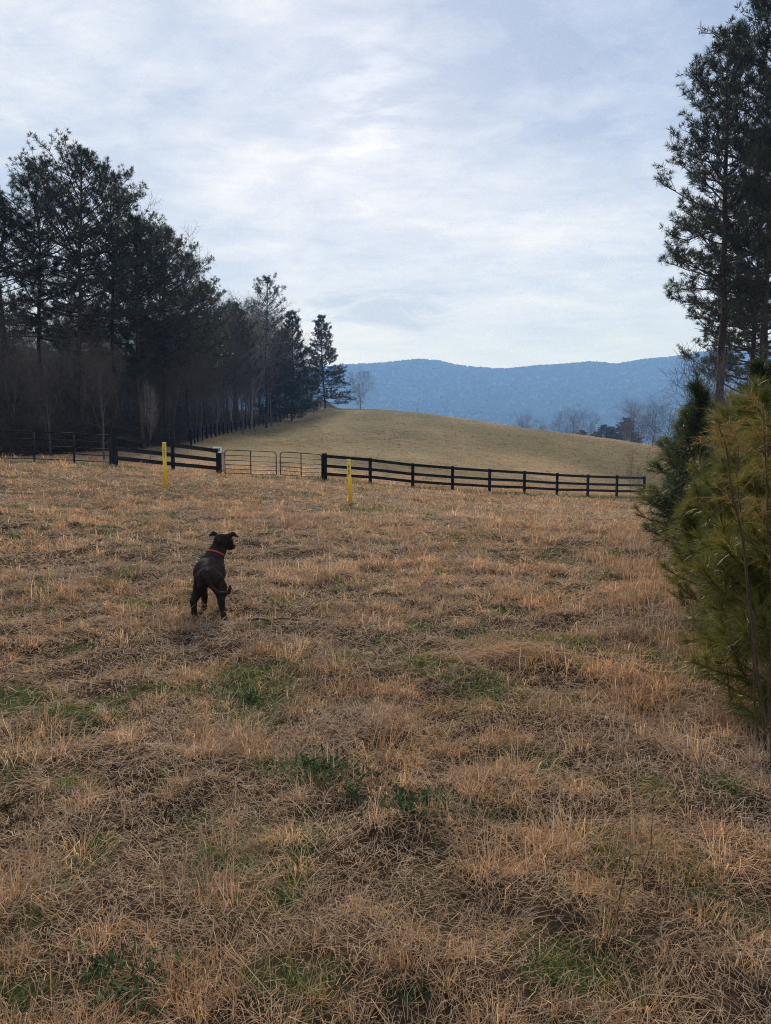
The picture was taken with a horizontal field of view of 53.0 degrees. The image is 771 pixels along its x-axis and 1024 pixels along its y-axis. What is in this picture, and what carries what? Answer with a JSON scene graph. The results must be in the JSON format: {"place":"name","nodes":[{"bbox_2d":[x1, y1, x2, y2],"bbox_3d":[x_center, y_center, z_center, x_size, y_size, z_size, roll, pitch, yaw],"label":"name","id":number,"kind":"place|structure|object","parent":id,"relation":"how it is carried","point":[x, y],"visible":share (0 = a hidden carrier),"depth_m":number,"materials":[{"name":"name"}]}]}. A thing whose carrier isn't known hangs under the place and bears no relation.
{"place":"outdoors","nodes":[
{"label":"outdoors","id":0,"kind":"place"},
{"bbox_2d":[0,407,770,1023],"bbox_3d":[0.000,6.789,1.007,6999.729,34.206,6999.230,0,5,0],"label":"ground","id":1,"kind":"structure","parent":0,"point":[592,447],"depth_m":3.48,"materials":[{"name":"plant"}]},
{"bbox_2d":[0,791,32,829],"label":"dry stalk","id":2,"kind":"object","parent":1,"relation":"on","point":[6,807],"visible":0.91,"depth_m":3.22,"materials":[{"name":"brown plant"}]},
{"bbox_2d":[0,283,38,374],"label":"bare tree","id":3,"kind":"object","parent":1,"relation":"on","point":[7,328],"visible":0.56,"depth_m":53.88,"materials":[{"name":"brown plant"}]},
{"bbox_2d":[0,285,53,418],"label":"bare tree","id":4,"kind":"object","parent":1,"relation":"on","point":[1,328],"visible":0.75,"depth_m":52.81,"materials":[{"name":"brown plant"}]},
{"bbox_2d":[0,189,62,411],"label":"pine tree","id":5,"kind":"object","parent":1,"relation":"on","point":[12,221],"visible":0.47,"depth_m":55.62,"materials":[{"name":"green plant"}]},
{"bbox_2d":[0,286,72,395],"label":"bare tree","id":6,"kind":"object","parent":1,"relation":"on","point":[26,341],"visible":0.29,"depth_m":56.84,"materials":[{"name":"brown plant"}]},
{"bbox_2d":[0,321,73,423],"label":"bare tree","id":7,"kind":"object","parent":1,"relation":"on","point":[18,364],"visible":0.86,"depth_m":47.57,"materials":[{"name":"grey plant"}]},
{"bbox_2d":[4,336,77,456],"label":"bare tree","id":8,"kind":"object","parent":1,"relation":"on","point":[45,393],"visible":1,"depth_m":45.07,"materials":[{"name":"grey plant"}]},
{"bbox_2d":[0,430,111,465],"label":"pipe fence","id":9,"kind":"object","parent":1,"relation":"on","point":[73,447],"visible":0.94,"depth_m":31.31,"materials":[{"name":"metal"}]},
{"bbox_2d":[31,299,87,404],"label":"bare tree","id":10,"kind":"object","parent":1,"relation":"on","point":[57,345],"visible":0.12,"depth_m":86.72,"materials":[{"name":"grey plant"}]},
{"bbox_2d":[0,153,126,412],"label":"pine tree","id":11,"kind":"object","parent":1,"relation":"on","point":[24,180],"visible":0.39,"depth_m":56.47,"materials":[{"name":"green plant"}]},
{"bbox_2d":[27,293,107,429],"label":"bare tree","id":12,"kind":"object","parent":1,"relation":"on","point":[72,408],"visible":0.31,"depth_m":60.24,"materials":[{"name":"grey plant"}]},
{"bbox_2d":[41,287,133,416],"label":"bare tree","id":13,"kind":"object","parent":1,"relation":"on","point":[88,362],"visible":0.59,"depth_m":57.42,"materials":[{"name":"grey plant"}]},
{"bbox_2d":[0,127,182,446],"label":"pine tree","id":14,"kind":"object","parent":1,"relation":"on","point":[88,163],"visible":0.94,"depth_m":53.92,"materials":[{"name":"green plant"}]},
{"bbox_2d":[65,328,143,458],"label":"bare tree","id":15,"kind":"object","parent":1,"relation":"on","point":[105,387],"visible":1,"depth_m":46.30,"materials":[{"name":"grey plant"}]},
{"bbox_2d":[76,317,132,404],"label":"bare tree","id":16,"kind":"object","parent":1,"relation":"on","point":[111,363],"visible":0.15,"depth_m":76.80,"materials":[{"name":"grey plant"}]},
{"bbox_2d":[70,293,141,412],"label":"bare tree","id":17,"kind":"object","parent":1,"relation":"on","point":[108,355],"visible":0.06,"depth_m":77.72,"materials":[{"name":"grey plant"}]},
{"bbox_2d":[37,162,177,444],"bbox_3d":[-21.613,-15.738,60.439,10.391,22.470,10.477,-3,6,-26],"label":"pine tree","id":18,"kind":"object","parent":1,"relation":"on","point":[98,195],"visible":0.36,"depth_m":59.05,"materials":[{"name":"green plant"}]},
{"bbox_2d":[38,935,207,1019],"bbox_3d":[-0.826,1.379,2.282,0.564,0.079,0.391,0,5,0],"label":"green weed","id":19,"kind":"object","parent":1,"relation":"on","point":[135,988],"visible":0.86,"depth_m":2.31,"materials":[{"name":"green plant"}]},
{"bbox_2d":[90,305,171,422],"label":"bare tree","id":20,"kind":"object","parent":1,"relation":"on","point":[158,377],"visible":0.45,"depth_m":62.76,"materials":[{"name":"grey plant"}]},
{"bbox_2d":[45,181,217,433],"bbox_3d":[-21.057,-15.138,61.660,13.813,20.506,10.584,-2,6,-20],"label":"bare tree","id":21,"kind":"object","parent":1,"relation":"on","point":[144,401],"visible":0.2,"depth_m":62.19,"materials":[{"name":"grey plant"}]},
{"bbox_2d":[86,210,190,448],"bbox_3d":[-18.692,-13.580,59.755,7.691,18.487,8.309,-1,5,-13],"label":"pine tree","id":22,"kind":"object","parent":1,"relation":"on","point":[160,269],"visible":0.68,"depth_m":58.81,"materials":[{"name":"green plant"}]},
{"bbox_2d":[141,380,159,459],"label":"bare tree","id":23,"kind":"object","parent":1,"relation":"on","point":[151,415],"visible":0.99,"depth_m":47.59,"materials":[{"name":"brown plant"}]},
{"bbox_2d":[92,209,217,440],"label":"bare tree","id":24,"kind":"object","parent":1,"relation":"on","point":[173,350],"visible":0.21,"depth_m":65.45,"materials":[{"name":"grey plant"}]},
{"bbox_2d":[0,345,323,456],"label":"undergrowth","id":25,"kind":"object","parent":1,"relation":"on","point":[65,423],"visible":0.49,"depth_m":58.99,"materials":[{"name":"plant"}]},
{"bbox_2d":[110,329,215,413],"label":"bare tree","id":26,"kind":"object","parent":1,"relation":"on","point":[174,370],"visible":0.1,"depth_m":70.37,"materials":[{"name":"grey plant"}]},
{"bbox_2d":[162,442,166,486],"bbox_3d":[-6.676,-1.252,23.388,0.119,1.710,0.038,0,5,-4],"label":"marker post","id":27,"kind":"object","parent":1,"relation":"on","point":[164,464],"visible":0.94,"depth_m":23.37,"materials":[{"name":"yellow plastic"}]},
{"bbox_2d":[126,299,203,418],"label":"bare tree","id":28,"kind":"object","parent":1,"relation":"on","point":[170,367],"visible":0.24,"depth_m":67.74,"materials":[{"name":"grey plant"}]},
{"bbox_2d":[109,429,221,473],"bbox_3d":[-9.568,-2.321,34.333,0.236,2.683,6.031,4,6,34],"label":"rail fence","id":29,"kind":"object","parent":1,"relation":"on","point":[115,449],"visible":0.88,"depth_m":33.82,"materials":[{"name":"wood"}]},
{"bbox_2d":[224,450,276,474],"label":"farm gate","id":30,"kind":"structure","parent":29,"relation":"attached to","point":[250,465],"depth_m":36.93,"materials":[{"name":"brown metal"}]},
{"bbox_2d":[104,216,232,441],"bbox_3d":[-18.656,-14.688,65.186,10.823,19.142,9.847,-5,7,-41],"label":"pine tree","id":31,"kind":"object","parent":1,"relation":"on","point":[170,238],"visible":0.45,"depth_m":64.61,"materials":[{"name":"green plant"}]},
{"bbox_2d":[131,308,215,441],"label":"bare tree","id":32,"kind":"object","parent":1,"relation":"on","point":[168,405],"visible":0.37,"depth_m":66.99,"materials":[{"name":"grey plant"}]},
{"bbox_2d":[142,318,214,442],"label":"bare tree","id":33,"kind":"object","parent":1,"relation":"on","point":[179,378],"visible":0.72,"depth_m":64.75,"materials":[{"name":"grey plant"}]},
{"bbox_2d":[150,307,216,434],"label":"bare tree","id":34,"kind":"object","parent":1,"relation":"on","point":[172,396],"visible":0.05,"depth_m":73.20,"materials":[{"name":"grey plant"}]},
{"bbox_2d":[144,248,234,440],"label":"pine tree","id":35,"kind":"object","parent":1,"relation":"on","point":[210,329],"visible":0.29,"depth_m":71.30,"materials":[{"name":"green plant"}]},
{"bbox_2d":[167,310,217,428],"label":"bare tree","id":36,"kind":"object","parent":1,"relation":"on","point":[196,377],"visible":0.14,"depth_m":73.92,"materials":[{"name":"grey plant"}]},
{"bbox_2d":[175,281,237,437],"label":"pine tree","id":37,"kind":"object","parent":1,"relation":"on","point":[223,292],"visible":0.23,"depth_m":78.95,"materials":[{"name":"green plant"}]},
{"bbox_2d":[181,353,237,441],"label":"bare tree","id":38,"kind":"object","parent":1,"relation":"on","point":[202,384],"visible":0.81,"depth_m":71.36,"materials":[{"name":"plant"}]},
{"bbox_2d":[190,531,237,620],"bbox_3d":[-1.592,0.581,7.184,0.417,0.746,0.820,0,5,-4],"label":"dog","id":39,"kind":"object","parent":1,"relation":"on","point":[209,570],"visible":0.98,"depth_m":6.97},
{"bbox_2d":[189,291,238,436],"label":"bare tree","id":40,"kind":"object","parent":1,"relation":"on","point":[211,355],"visible":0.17,"depth_m":77.61,"materials":[{"name":"plant"}]},
{"bbox_2d":[183,313,244,430],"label":"bare tree","id":41,"kind":"object","parent":1,"relation":"on","point":[217,376],"visible":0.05,"depth_m":96.54,"materials":[{"name":"plant"}]},
{"bbox_2d":[182,330,247,436],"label":"bare tree","id":42,"kind":"object","parent":1,"relation":"on","point":[216,403],"visible":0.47,"depth_m":83.27,"materials":[{"name":"plant"}]},
{"bbox_2d":[192,325,257,417],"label":"bare tree","id":43,"kind":"object","parent":1,"relation":"on","point":[229,377],"visible":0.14,"depth_m":97.30,"materials":[{"name":"plant"}]},
{"bbox_2d":[196,296,260,431],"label":"bare tree","id":44,"kind":"object","parent":1,"relation":"on","point":[234,342],"visible":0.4,"depth_m":91.63,"materials":[{"name":"plant"}]},
{"bbox_2d":[208,296,259,428],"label":"bare tree","id":45,"kind":"object","parent":1,"relation":"on","point":[235,368],"visible":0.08,"depth_m":99.95,"materials":[{"name":"plant"}]},
{"bbox_2d":[212,297,262,431],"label":"pine tree","id":46,"kind":"object","parent":1,"relation":"on","point":[239,309],"visible":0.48,"depth_m":98.32,"materials":[{"name":"green plant"}]},
{"bbox_2d":[210,289,265,430],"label":"tree","id":47,"kind":"object","parent":1,"relation":"on","point":[240,350],"visible":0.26,"depth_m":98.74,"materials":[{"name":"brown plant"}]},
{"bbox_2d":[214,330,263,432],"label":"bare tree","id":48,"kind":"object","parent":1,"relation":"on","point":[238,364],"visible":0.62,"depth_m":96.79,"materials":[{"name":"plant"}]},
{"bbox_2d":[219,290,279,423],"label":"bare tree","id":49,"kind":"object","parent":1,"relation":"on","point":[248,350],"visible":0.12,"depth_m":119.78,"materials":[{"name":"plant"}]},
{"bbox_2d":[236,351,268,428],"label":"bare tree","id":50,"kind":"object","parent":1,"relation":"on","point":[250,395],"visible":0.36,"depth_m":106.71,"materials":[{"name":"plant"}]},
{"bbox_2d":[222,682,284,705],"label":"green weed","id":51,"kind":"object","parent":1,"relation":"on","point":[250,695],"visible":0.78,"depth_m":4.85,"materials":[{"name":"green plant"}]},
{"bbox_2d":[226,317,280,423],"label":"bare tree","id":52,"kind":"object","parent":1,"relation":"on","point":[252,375],"visible":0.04,"depth_m":114.50,"materials":[{"name":"plant"}]},
{"bbox_2d":[190,402,320,444],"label":"rail fence","id":53,"kind":"object","parent":1,"relation":"on","point":[211,429],"visible":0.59,"depth_m":88.74,"materials":[{"name":"wood"}]},
{"bbox_2d":[227,296,293,429],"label":"tree","id":54,"kind":"object","parent":1,"relation":"on","point":[266,354],"visible":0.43,"depth_m":103.40,"materials":[{"name":"brown plant"}]},
{"bbox_2d":[225,291,298,417],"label":"bare tree","id":55,"kind":"object","parent":1,"relation":"on","point":[258,328],"visible":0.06,"depth_m":134.73,"materials":[{"name":"plant"}]},
{"bbox_2d":[249,300,279,417],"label":"bare tree","id":56,"kind":"object","parent":1,"relation":"on","point":[262,354],"visible":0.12,"depth_m":129.43,"materials":[{"name":"grey plant"}]},
{"bbox_2d":[243,273,299,427],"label":"pine tree","id":57,"kind":"object","parent":1,"relation":"on","point":[259,291],"visible":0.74,"depth_m":109.76,"materials":[{"name":"green plant"}]},
{"bbox_2d":[255,345,296,426],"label":"bare tree","id":58,"kind":"object","parent":1,"relation":"on","point":[271,381],"visible":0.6,"depth_m":114.78,"materials":[{"name":"grey plant"}]},
{"bbox_2d":[242,294,315,419],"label":"bare tree","id":59,"kind":"object","parent":1,"relation":"on","point":[269,340],"visible":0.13,"depth_m":132.35,"materials":[{"name":"grey plant"}]},
{"bbox_2d":[253,333,308,421],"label":"pine tree","id":60,"kind":"object","parent":1,"relation":"on","point":[287,393],"visible":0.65,"depth_m":125.75,"materials":[{"name":"green plant"}]},
{"bbox_2d":[248,609,320,621],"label":"fallen branch","id":61,"kind":"object","parent":1,"relation":"on","point":[279,618],"visible":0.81,"depth_m":6.73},
{"bbox_2d":[253,310,325,420],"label":"pine tree","id":62,"kind":"object","parent":1,"relation":"on","point":[303,380],"visible":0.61,"depth_m":129.16,"materials":[{"name":"green plant"}]},
{"bbox_2d":[300,314,359,407],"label":"pine tree","id":63,"kind":"object","parent":1,"relation":"on","point":[327,342],"visible":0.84,"depth_m":160.43,"materials":[{"name":"green plant"}]},
{"bbox_2d":[265,743,396,795],"bbox_3d":[-0.258,1.224,3.685,0.624,0.092,0.485,0,5,0],"label":"green weed","id":64,"kind":"object","parent":1,"relation":"on","point":[322,766],"visible":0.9,"depth_m":3.70,"materials":[{"name":"green plant"}]},
{"bbox_2d":[347,459,351,503],"bbox_3d":[-1.083,-0.742,23.438,0.119,1.710,0.038,-2,5,6],"label":"marker post","id":65,"kind":"object","parent":1,"relation":"on","point":[349,480],"visible":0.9,"depth_m":23.41,"materials":[{"name":"yellow plastic"}]},
{"bbox_2d":[337,367,375,408],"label":"bare tree","id":66,"kind":"object","parent":1,"relation":"on","point":[362,389],"visible":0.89,"depth_m":170.30,"materials":[{"name":"grey plant"}]},
{"bbox_2d":[311,772,410,813],"bbox_3d":[-0.177,1.270,3.506,0.503,0.076,0.348,-2,6,-23],"label":"green weed","id":67,"kind":"object","parent":1,"relation":"on","point":[353,794],"visible":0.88,"depth_m":3.50,"materials":[{"name":"green plant"}]},
{"bbox_2d":[367,954,453,1020],"bbox_3d":[0.073,1.366,2.209,0.252,0.047,0.275,0,5,0],"label":"green weed","id":68,"kind":"object","parent":1,"relation":"on","point":[411,990],"visible":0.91,"depth_m":2.21,"materials":[{"name":"green plant"}]},
{"bbox_2d":[362,779,481,829],"bbox_3d":[0.162,1.259,3.368,0.542,0.080,0.381,-1,5,-10],"label":"green weed","id":69,"kind":"object","parent":1,"relation":"on","point":[411,800],"visible":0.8,"depth_m":3.37,"materials":[{"name":"green plant"}]},
{"bbox_2d":[322,453,645,495],"bbox_3d":[6.882,-1.669,43.771,23.504,3.515,0.207,-3,6,-32],"label":"rail fence","id":70,"kind":"object","parent":1,"relation":"on","point":[370,469],"visible":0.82,"depth_m":42.24,"materials":[{"name":"wood"}]},
{"bbox_2d":[280,452,322,477],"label":"farm gate","id":71,"kind":"structure","parent":70,"relation":"attached to","point":[301,463],"depth_m":37.26,"materials":[{"name":"grey metal"}]},
{"bbox_2d":[512,410,537,428],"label":"bare tree","id":72,"kind":"object","parent":1,"relation":"on","point":[528,420],"visible":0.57,"depth_m":288.63,"materials":[{"name":"grey plant"}]},
{"bbox_2d":[491,800,565,833],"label":"green weed","id":73,"kind":"object","parent":1,"relation":"on","point":[529,817],"visible":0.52,"depth_m":3.32,"materials":[{"name":"green plant"}]},
{"bbox_2d":[547,411,569,431],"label":"bare tree","id":74,"kind":"object","parent":1,"relation":"on","point":[557,426],"visible":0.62,"depth_m":286.61,"materials":[{"name":"grey plant"}]},
{"bbox_2d":[559,406,596,434],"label":"bare tree","id":75,"kind":"object","parent":1,"relation":"on","point":[573,425],"visible":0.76,"depth_m":282.96,"materials":[{"name":"grey plant"}]},
{"bbox_2d":[578,409,602,436],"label":"bare tree","id":76,"kind":"object","parent":1,"relation":"on","point":[593,427],"visible":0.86,"depth_m":276.97,"materials":[{"name":"grey plant"}]},
{"bbox_2d":[603,426,624,440],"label":"evergreen tree","id":77,"kind":"object","parent":1,"relation":"on","point":[609,431],"visible":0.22,"depth_m":288.45,"materials":[{"name":"plant"}]},
{"bbox_2d":[589,833,658,928],"bbox_3d":[0.783,1.208,2.515,0.278,0.365,0.214,0,5,0],"label":"dry stalk","id":78,"kind":"object","parent":1,"relation":"on","point":[630,855],"visible":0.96,"depth_m":2.51,"materials":[{"name":"brown plant"}]},
{"bbox_2d":[611,417,644,442],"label":"evergreen tree","id":79,"kind":"object","parent":1,"relation":"on","point":[621,430],"visible":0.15,"depth_m":207.43,"materials":[{"name":"plant"}]},
{"bbox_2d":[610,398,650,441],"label":"bare tree","id":80,"kind":"object","parent":1,"relation":"on","point":[629,405],"visible":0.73,"depth_m":199.33,"materials":[{"name":"grey plant"}]},
{"bbox_2d":[623,452,637,495],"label":"sapling","id":81,"kind":"object","parent":1,"relation":"on","point":[630,472],"visible":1,"depth_m":46.97,"materials":[{"name":"brown plant"}]},
{"bbox_2d":[616,399,658,442],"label":"bare tree","id":82,"kind":"object","parent":1,"relation":"on","point":[631,428],"visible":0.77,"depth_m":188.79,"materials":[{"name":"grey plant"}]},
{"bbox_2d":[615,774,685,908],"bbox_3d":[0.895,1.128,2.603,0.213,0.523,0.206,0,5,0],"label":"dry stalk","id":83,"kind":"object","parent":1,"relation":"on","point":[656,841],"visible":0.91,"depth_m":2.59,"materials":[{"name":"brown plant"}]},
{"bbox_2d":[629,393,677,444],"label":"bare tree","id":84,"kind":"object","parent":1,"relation":"on","point":[655,417],"visible":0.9,"depth_m":178.73,"materials":[{"name":"grey plant"}]},
{"bbox_2d":[628,403,708,538],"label":"young pine","id":85,"kind":"object","parent":1,"relation":"on","point":[655,464],"visible":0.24,"depth_m":12.41,"materials":[{"name":"plant"}]},
{"bbox_2d":[639,367,720,554],"bbox_3d":[4.128,-0.568,10.578,1.309,2.849,1.364,2,6,19],"label":"young pine","id":86,"kind":"object","parent":1,"relation":"on","point":[695,418],"visible":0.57,"depth_m":10.44,"materials":[{"name":"plant"}]},
{"bbox_2d":[634,333,743,457],"bbox_3d":[14.086,-3.748,35.858,4.687,8.506,5.793,-1,5,-7],"label":"bare tree","id":87,"kind":"object","parent":1,"relation":"on","point":[707,377],"visible":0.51,"depth_m":35.17,"materials":[{"name":"grey plant"}]},
{"bbox_2d":[653,475,734,613],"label":"young pine","id":88,"kind":"object","parent":1,"relation":"on","point":[687,522],"visible":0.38,"depth_m":7.03,"materials":[{"name":"plant"}]},
{"bbox_2d":[654,342,745,446],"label":"bare tree","id":89,"kind":"object","parent":1,"relation":"on","point":[681,378],"visible":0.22,"depth_m":40.29,"materials":[{"name":"grey plant"}]},
{"bbox_2d":[656,346,752,484],"bbox_3d":[17.146,-3.657,38.168,6.278,8.687,7.089,4,6,34],"label":"bare tree","id":90,"kind":"object","parent":1,"relation":"on","point":[716,377],"visible":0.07,"depth_m":36.95,"materials":[{"name":"grey plant"}]},
{"bbox_2d":[652,16,770,449],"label":"pine tree","id":91,"kind":"object","parent":1,"relation":"on","point":[702,84],"visible":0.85,"depth_m":40.66,"materials":[{"name":"green plant"}]},
{"bbox_2d":[658,0,770,381],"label":"pine tree","id":92,"kind":"object","parent":1,"relation":"on","point":[761,9],"visible":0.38,"depth_m":43.46,"materials":[{"name":"green plant"}]},
{"bbox_2d":[666,391,770,733],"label":"young pine","id":93,"kind":"object","parent":1,"relation":"on","point":[738,636],"visible":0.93,"depth_m":4.37,"materials":[{"name":"plant"}]},
{"bbox_2d":[668,389,768,599],"bbox_3d":[3.393,-0.059,7.419,1.180,2.352,1.170,3,6,31],"label":"young pine","id":94,"kind":"object","parent":1,"relation":"on","point":[721,410],"visible":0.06,"depth_m":7.45,"materials":[{"name":"plant"}]},
{"bbox_2d":[676,136,770,402],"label":"pine tree","id":95,"kind":"object","parent":1,"relation":"on","point":[711,326],"visible":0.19,"depth_m":48.85,"materials":[{"name":"green plant"}]},
{"bbox_2d":[677,373,770,664],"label":"young pine","id":96,"kind":"object","parent":1,"relation":"on","point":[709,511],"visible":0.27,"depth_m":5.51,"materials":[{"name":"plant"}]},
{"bbox_2d":[703,627,752,707],"bbox_3d":[2.002,0.913,4.498,0.350,0.564,0.343,0,5,0],"label":"dry weed","id":97,"kind":"object","parent":1,"relation":"on","point":[726,665],"visible":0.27,"depth_m":4.51,"materials":[{"name":"brown plant"}]},
{"bbox_2d":[686,412,770,756],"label":"tree","id":98,"kind":"object","parent":1,"relation":"on","point":[727,458],"visible":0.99,"depth_m":3.70,"materials":[{"name":"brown plant"}]},
{"bbox_2d":[696,388,770,750],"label":"tree","id":99,"kind":"object","parent":1,"relation":"on","point":[753,662],"visible":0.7,"depth_m":3.98,"materials":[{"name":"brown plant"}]},
{"bbox_2d":[699,344,770,495],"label":"young pine","id":100,"kind":"object","parent":1,"relation":"on","point":[761,368],"visible":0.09,"depth_m":9.31,"materials":[{"name":"plant"}]},
{"bbox_2d":[714,75,770,361],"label":"pine tree","id":101,"kind":"object","parent":1,"relation":"on","point":[754,160],"visible":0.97,"depth_m":38.80,"materials":[{"name":"green plant"}]},
{"bbox_2d":[721,385,770,768],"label":"tree","id":102,"kind":"object","parent":1,"relation":"on","point":[766,526],"visible":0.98,"depth_m":3.63,"materials":[{"name":"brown plant"}]},
{"bbox_2d":[0,0,770,368],"label":"sky","id":103,"kind":"structure","parent":0,"point":[461,182],"materials":[{"name":"white"}]},
{"bbox_2d":[229,355,770,448],"bbox_3d":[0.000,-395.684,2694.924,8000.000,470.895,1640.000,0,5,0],"label":"mountain","id":104,"kind":"structure","parent":0,"point":[382,397],"depth_m":2949.75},
{"bbox_2d":[134,343,770,445],"bbox_3d":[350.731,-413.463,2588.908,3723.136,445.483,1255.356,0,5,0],"label":"mountain forest","id":105,"kind":"object","parent":104,"relation":"on","point":[496,405],"visible":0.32,"depth_m":2969.60,"materials":[{"name":"blue plant"}]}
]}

